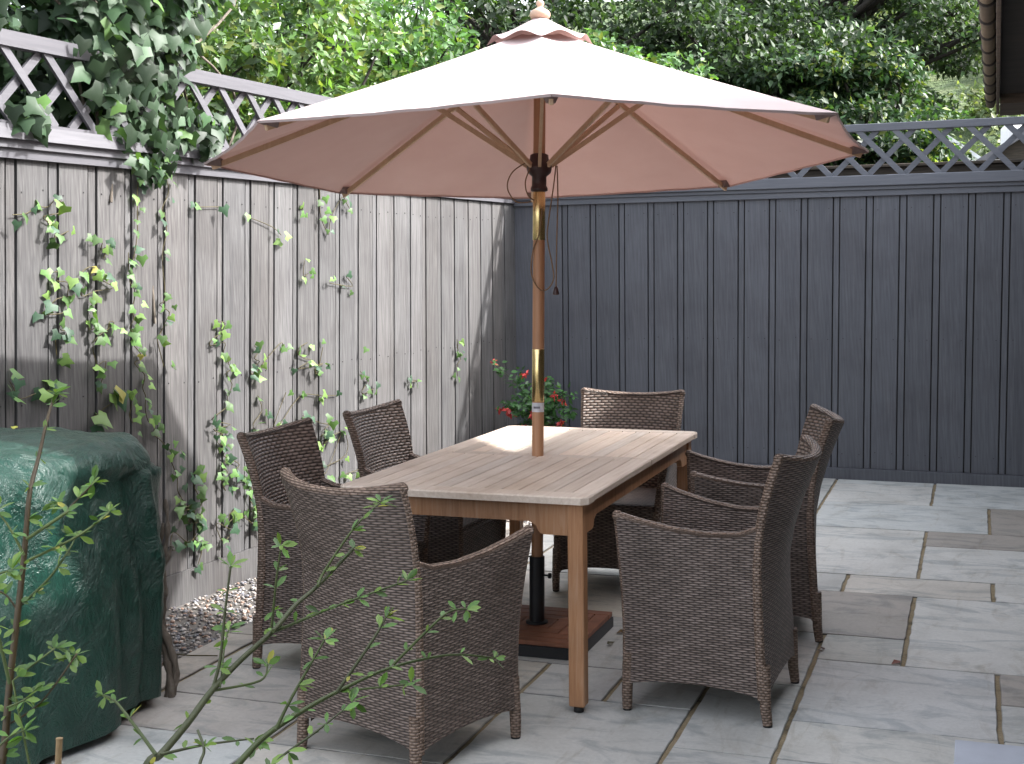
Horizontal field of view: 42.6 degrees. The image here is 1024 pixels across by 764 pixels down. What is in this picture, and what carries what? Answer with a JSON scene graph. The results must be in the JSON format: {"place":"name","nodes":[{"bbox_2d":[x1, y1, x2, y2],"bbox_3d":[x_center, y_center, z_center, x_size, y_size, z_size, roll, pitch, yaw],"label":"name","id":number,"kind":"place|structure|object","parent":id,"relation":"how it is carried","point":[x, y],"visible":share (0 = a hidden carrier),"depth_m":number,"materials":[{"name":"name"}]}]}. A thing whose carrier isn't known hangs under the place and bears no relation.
{"place":"outdoors","nodes":[
{"label":"outdoors","id":0,"kind":"place"},
{"bbox_2d":[161,653,217,655],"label":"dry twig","id":1,"kind":"object","parent":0,"point":[193,655],"visible":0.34,"depth_m":5.08,"materials":[{"name":"brown wood"}]},
{"bbox_2d":[7,0,628,31],"label":"sky","id":2,"kind":"structure","parent":0,"point":[514,0],"materials":[{"name":"white"}]},
{"bbox_2d":[161,520,531,665],"bbox_3d":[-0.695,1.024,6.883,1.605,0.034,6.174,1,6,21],"label":"gravel","id":3,"kind":"structure","parent":0,"point":[230,616],"depth_m":6.17,"materials":[{"name":"grey gravel"}]},
{"bbox_2d":[0,29,516,609],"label":"garden fence","id":4,"kind":"object","parent":3,"relation":"on","point":[432,283],"visible":0.52,"depth_m":6.63,"materials":[{"name":"paint"}]},
{"bbox_2d":[6,368,67,403],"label":"ivy vine","id":5,"kind":"object","parent":4,"relation":"attached to","point":[43,395],"visible":0.94,"depth_m":5.42,"materials":[{"name":"green plant"}]},
{"bbox_2d":[11,194,75,248],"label":"ivy vine","id":6,"kind":"object","parent":4,"relation":"attached to","point":[52,226],"visible":1,"depth_m":5.43,"materials":[{"name":"green plant"}]},
{"bbox_2d":[32,267,82,368],"bbox_3d":[-1.895,-0.265,5.494,0.079,0.433,0.259,2,6,26],"label":"ivy vine","id":7,"kind":"object","parent":4,"relation":"attached to","point":[75,285],"visible":1,"depth_m":5.52,"materials":[{"name":"green plant"}]},
{"bbox_2d":[78,266,117,305],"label":"ivy vine","id":8,"kind":"object","parent":4,"relation":"attached to","point":[99,277],"visible":0.98,"depth_m":5.68,"materials":[{"name":"green plant"}]},
{"bbox_2d":[85,233,115,264],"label":"ivy vine","id":9,"kind":"object","parent":4,"relation":"attached to","point":[94,239],"visible":1,"depth_m":5.72,"materials":[{"name":"green plant"}]},
{"bbox_2d":[86,291,127,393],"bbox_3d":[-1.780,-0.175,5.762,0.081,0.456,0.232,1,6,21],"label":"ivy vine","id":10,"kind":"object","parent":4,"relation":"attached to","point":[101,340],"visible":1,"depth_m":5.73,"materials":[{"name":"green plant"}]},
{"bbox_2d":[90,385,128,431],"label":"ivy vine","id":11,"kind":"object","parent":4,"relation":"attached to","point":[100,419],"visible":0.99,"depth_m":5.81,"materials":[{"name":"green plant"}]},
{"bbox_2d":[0,0,238,323],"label":"ivy clump","id":12,"kind":"object","parent":4,"relation":"attached to","point":[144,34],"visible":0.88,"depth_m":5.67,"materials":[{"name":"green plant"}]},
{"bbox_2d":[127,252,145,435],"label":"ivy vine","id":13,"kind":"object","parent":4,"relation":"attached to","point":[134,392],"visible":1,"depth_m":5.95,"materials":[{"name":"green plant"}]},
{"bbox_2d":[157,175,177,369],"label":"ivy vine","id":14,"kind":"object","parent":4,"relation":"attached to","point":[164,342],"visible":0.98,"depth_m":6.10,"materials":[{"name":"green plant"}]},
{"bbox_2d":[128,176,212,573],"bbox_3d":[-1.615,-0.047,6.180,0.091,2.055,0.591,1,5,17],"label":"ivy vine","id":15,"kind":"object","parent":4,"relation":"attached to","point":[134,334],"visible":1,"depth_m":6.00,"materials":[{"name":"green plant"}]},
{"bbox_2d":[170,464,207,552],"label":"ivy vine","id":16,"kind":"object","parent":4,"relation":"attached to","point":[179,546],"visible":0.96,"depth_m":6.42,"materials":[{"name":"green plant"}]},
{"bbox_2d":[209,319,240,495],"bbox_3d":[-1.429,0.134,6.606,0.091,0.906,0.263,1,6,21],"label":"ivy vine","id":17,"kind":"object","parent":4,"relation":"attached to","point":[231,458],"visible":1,"depth_m":6.60,"materials":[{"name":"green plant"}]},
{"bbox_2d":[216,454,257,550],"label":"ivy vine","id":18,"kind":"object","parent":4,"relation":"attached to","point":[237,515],"visible":0.82,"depth_m":6.74,"materials":[{"name":"green plant"}]},
{"bbox_2d":[190,201,292,246],"bbox_3d":[-1.353,-0.791,6.625,0.064,0.214,0.812,1,6,23],"label":"ivy vine","id":19,"kind":"object","parent":4,"relation":"attached to","point":[224,210],"visible":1,"depth_m":6.45,"materials":[{"name":"green plant"}]},
{"bbox_2d":[250,340,293,382],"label":"ivy vine","id":20,"kind":"object","parent":4,"relation":"attached to","point":[257,376],"visible":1,"depth_m":6.83,"materials":[{"name":"green plant"}]},
{"bbox_2d":[251,389,341,431],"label":"ivy vine","id":21,"kind":"object","parent":4,"relation":"attached to","point":[303,395],"visible":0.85,"depth_m":7.08,"materials":[{"name":"green plant"}]},
{"bbox_2d":[291,339,330,375],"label":"ivy vine","id":22,"kind":"object","parent":4,"relation":"attached to","point":[311,364],"visible":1,"depth_m":7.27,"materials":[{"name":"green plant"}]},
{"bbox_2d":[300,189,352,234],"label":"ivy vine","id":23,"kind":"object","parent":4,"relation":"attached to","point":[327,211],"visible":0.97,"depth_m":7.30,"materials":[{"name":"green plant"}]},
{"bbox_2d":[302,410,359,482],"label":"ivy vine","id":24,"kind":"object","parent":4,"relation":"attached to","point":[329,435],"visible":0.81,"depth_m":7.49,"materials":[{"name":"green plant"}]},
{"bbox_2d":[302,259,368,353],"bbox_3d":[-1.002,-0.422,7.472,0.050,0.562,0.665,2,6,23],"label":"ivy vine","id":25,"kind":"object","parent":4,"relation":"attached to","point":[313,272],"visible":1,"depth_m":7.41,"materials":[{"name":"green plant"}]},
{"bbox_2d":[360,371,421,398],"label":"ivy vine","id":26,"kind":"object","parent":4,"relation":"attached to","point":[378,385],"visible":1,"depth_m":7.86,"materials":[{"name":"green plant"}]},
{"bbox_2d":[452,338,466,381],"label":"ivy vine","id":27,"kind":"object","parent":4,"relation":"attached to","point":[457,352],"visible":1,"depth_m":8.94,"materials":[{"name":"green plant"}]},
{"bbox_2d":[490,359,578,426],"bbox_3d":[0.167,0.261,9.142,0.573,0.842,0.466,-2,5,-17],"label":"potted shrub","id":28,"kind":"object","parent":3,"relation":"on","point":[551,400],"visible":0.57,"depth_m":9.11,"materials":[{"name":"green plant"}]},
{"bbox_2d":[38,478,1023,763],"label":"paving","id":29,"kind":"structure","parent":0,"point":[864,700],"depth_m":4.66,"materials":[{"name":"stone"}]},
{"bbox_2d":[55,737,62,763],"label":"bamboo cane","id":30,"kind":"object","parent":29,"relation":"on","point":[58,751],"visible":1,"depth_m":2.10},
{"bbox_2d":[0,384,121,763],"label":"foreground shrub","id":31,"kind":"object","parent":29,"relation":"on","point":[8,707],"visible":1,"depth_m":2.10,"materials":[{"name":"green plant"}]},
{"bbox_2d":[0,427,164,763],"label":"covered barbecue","id":32,"kind":"object","parent":29,"relation":"on","point":[103,602],"visible":0.91,"depth_m":4.08,"materials":[{"name":"green plastic"}]},
{"bbox_2d":[160,499,179,697],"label":"vine stem","id":33,"kind":"object","parent":29,"relation":"on","point":[170,663],"visible":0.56,"depth_m":4.61,"materials":[{"name":"brown plant"}]},
{"bbox_2d":[95,494,505,763],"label":"foreground shrub","id":34,"kind":"object","parent":29,"relation":"on","point":[260,743],"visible":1,"depth_m":2.20,"materials":[{"name":"green plant"}]},
{"bbox_2d":[237,417,430,668],"bbox_3d":[-0.699,0.614,5.058,0.627,0.895,0.612,1,6,22],"label":"wicker armchair","id":35,"kind":"object","parent":29,"relation":"on","point":[269,454],"visible":0.33,"depth_m":4.91,"materials":[{"name":"brown wicker"}]},
{"bbox_2d":[279,467,533,763],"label":"wicker armchair","id":36,"kind":"object","parent":29,"relation":"on","point":[461,691],"visible":0.9,"depth_m":3.90,"materials":[{"name":"brown wicker"}]},
{"bbox_2d":[343,399,505,563],"bbox_3d":[-0.393,0.549,5.736,0.627,0.895,0.612,1,6,22],"label":"wicker armchair","id":37,"kind":"object","parent":29,"relation":"on","point":[380,436],"visible":0.27,"depth_m":5.72,"materials":[{"name":"brown wicker"}]},
{"bbox_2d":[340,426,696,712],"bbox_3d":[0.120,0.660,5.295,0.909,0.740,1.758,1,5,20],"label":"garden table","id":38,"kind":"object","parent":29,"relation":"on","point":[572,482],"visible":0.81,"depth_m":4.72,"materials":[{"name":"brown wood"}]},
{"bbox_2d":[518,555,612,660],"bbox_3d":[0.099,0.839,5.273,0.500,0.388,0.500,1,5,20],"label":"weighted stand","id":39,"kind":"object","parent":29,"relation":"on","point":[543,630],"visible":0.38,"depth_m":5.24,"materials":[{"name":"brown wood"}]},
{"bbox_2d":[204,0,868,556],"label":"parasol","id":40,"kind":"object","parent":39,"relation":"on","point":[538,108],"visible":1,"depth_m":5.33,"materials":[{"name":"beige fabric"}]},
{"bbox_2d":[552,387,684,591],"bbox_3d":[0.515,0.496,6.197,0.612,0.895,0.627,1,5,19],"label":"wicker armchair","id":41,"kind":"object","parent":29,"relation":"on","point":[607,409],"visible":0.29,"depth_m":6.27,"materials":[{"name":"brown wicker"}]},
{"bbox_2d":[612,434,821,727],"bbox_3d":[0.734,0.645,4.511,0.627,0.895,0.612,1,6,23],"label":"wicker armchair","id":42,"kind":"object","parent":29,"relation":"on","point":[706,592],"visible":1,"depth_m":4.31,"materials":[{"name":"brown wicker"}]},
{"bbox_2d":[685,404,843,642],"bbox_3d":[1.039,0.560,5.412,0.627,0.895,0.612,0,5,6],"label":"wicker armchair","id":43,"kind":"object","parent":29,"relation":"on","point":[725,481],"visible":0.52,"depth_m":5.17,"materials":[{"name":"brown wicker"}]},
{"bbox_2d":[513,116,1023,487],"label":"garden fence","id":44,"kind":"object","parent":29,"relation":"on","point":[882,316],"visible":0.75,"depth_m":9.00,"materials":[{"name":"wood"}]},
{"bbox_2d":[954,740,1023,763],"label":"pale slab","id":45,"kind":"structure","parent":29,"relation":"on","point":[969,752],"depth_m":3.96,"materials":[{"name":"white stone"}]},
{"bbox_2d":[47,0,1018,156],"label":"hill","id":46,"kind":"structure","parent":0,"point":[946,85],"depth_m":101.06,"materials":[{"name":"green plant"}]},
{"bbox_2d":[823,0,1023,155],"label":"hillside wood","id":47,"kind":"object","parent":46,"relation":"on","point":[974,99],"visible":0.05,"depth_m":91.43,"materials":[{"name":"green plant"}]},
{"bbox_2d":[977,0,1023,115],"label":"house","id":48,"kind":"structure","parent":0,"point":[1001,32],"depth_m":5.37,"materials":[{"name":"brown wood"}]},
{"label":"ground","id":49,"kind":"structure","parent":0,"visible":0},
{"bbox_2d":[0,0,95,126],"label":"hedge shrub","id":50,"kind":"object","parent":49,"relation":"on","point":[15,18],"visible":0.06,"depth_m":5.37,"materials":[{"name":"green plant"}]},
{"bbox_2d":[8,0,382,130],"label":"tree","id":51,"kind":"object","parent":49,"relation":"on","point":[287,20],"visible":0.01,"depth_m":9.64,"materials":[{"name":"green plant"}]},
{"bbox_2d":[168,0,306,146],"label":"hedge shrub","id":52,"kind":"object","parent":49,"relation":"on","point":[254,59],"visible":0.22,"depth_m":6.96,"materials":[{"name":"green plant"}]},
{"bbox_2d":[202,0,413,140],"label":"hedge shrub","id":53,"kind":"object","parent":49,"relation":"on","point":[335,64],"visible":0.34,"depth_m":8.01,"materials":[{"name":"green plant"}]},
{"bbox_2d":[313,0,479,80],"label":"hedge shrub","id":54,"kind":"object","parent":49,"relation":"on","point":[430,37],"visible":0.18,"depth_m":9.03,"materials":[{"name":"green plant"}]},
{"bbox_2d":[330,0,721,380],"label":"tree","id":55,"kind":"object","parent":49,"relation":"on","point":[497,17],"visible":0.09,"depth_m":13.96,"materials":[{"name":"green plant"}]},
{"bbox_2d":[584,27,718,79],"bbox_3d":[0.841,-1.073,11.007,1.646,3.752,1.406,-2,5,-11],"label":"hedge shrub","id":56,"kind":"object","parent":49,"relation":"on","point":[601,39],"visible":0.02,"depth_m":10.58,"materials":[{"name":"green plant"}]},
{"bbox_2d":[621,0,933,166],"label":"tree","id":57,"kind":"object","parent":49,"relation":"on","point":[762,33],"visible":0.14,"depth_m":13.30,"materials":[{"name":"green plant"}]},
{"bbox_2d":[578,0,982,119],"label":"tree","id":58,"kind":"object","parent":49,"relation":"on","point":[917,21],"visible":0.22,"depth_m":14.64,"materials":[{"name":"green plant"}]},
{"bbox_2d":[732,35,975,166],"bbox_3d":[3.183,-1.418,13.244,2.804,3.987,2.112,1,6,21],"label":"tree","id":59,"kind":"object","parent":49,"relation":"on","point":[867,91],"visible":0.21,"depth_m":12.80,"materials":[{"name":"green plant"}]},
{"bbox_2d":[768,159,1023,178],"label":"timber fence","id":60,"kind":"object","parent":49,"relation":"on","point":[924,167],"visible":0.05,"depth_m":9.05,"materials":[{"name":"grey wood"}]},
{"bbox_2d":[947,135,980,159],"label":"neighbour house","id":61,"kind":"structure","parent":49,"relation":"on","point":[975,155],"depth_m":30.95,"materials":[{"name":"white glass"}]},
{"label":"grassy bank","id":62,"kind":"structure","parent":0,"visible":0},
{"bbox_2d":[971,132,1023,160],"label":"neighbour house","id":63,"kind":"structure","parent":62,"relation":"on","point":[1014,149],"depth_m":21.41,"materials":[{"name":"brown stone"}]},
{"bbox_2d":[1000,125,1020,144],"bbox_3d":[10.514,-3.749,24.264,2.800,2.046,1.815,1,6,21],"label":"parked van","id":64,"kind":"object","parent":62,"relation":"on","point":[1006,133],"visible":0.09,"depth_m":23.88,"materials":[{"name":"glass"}]}
]}

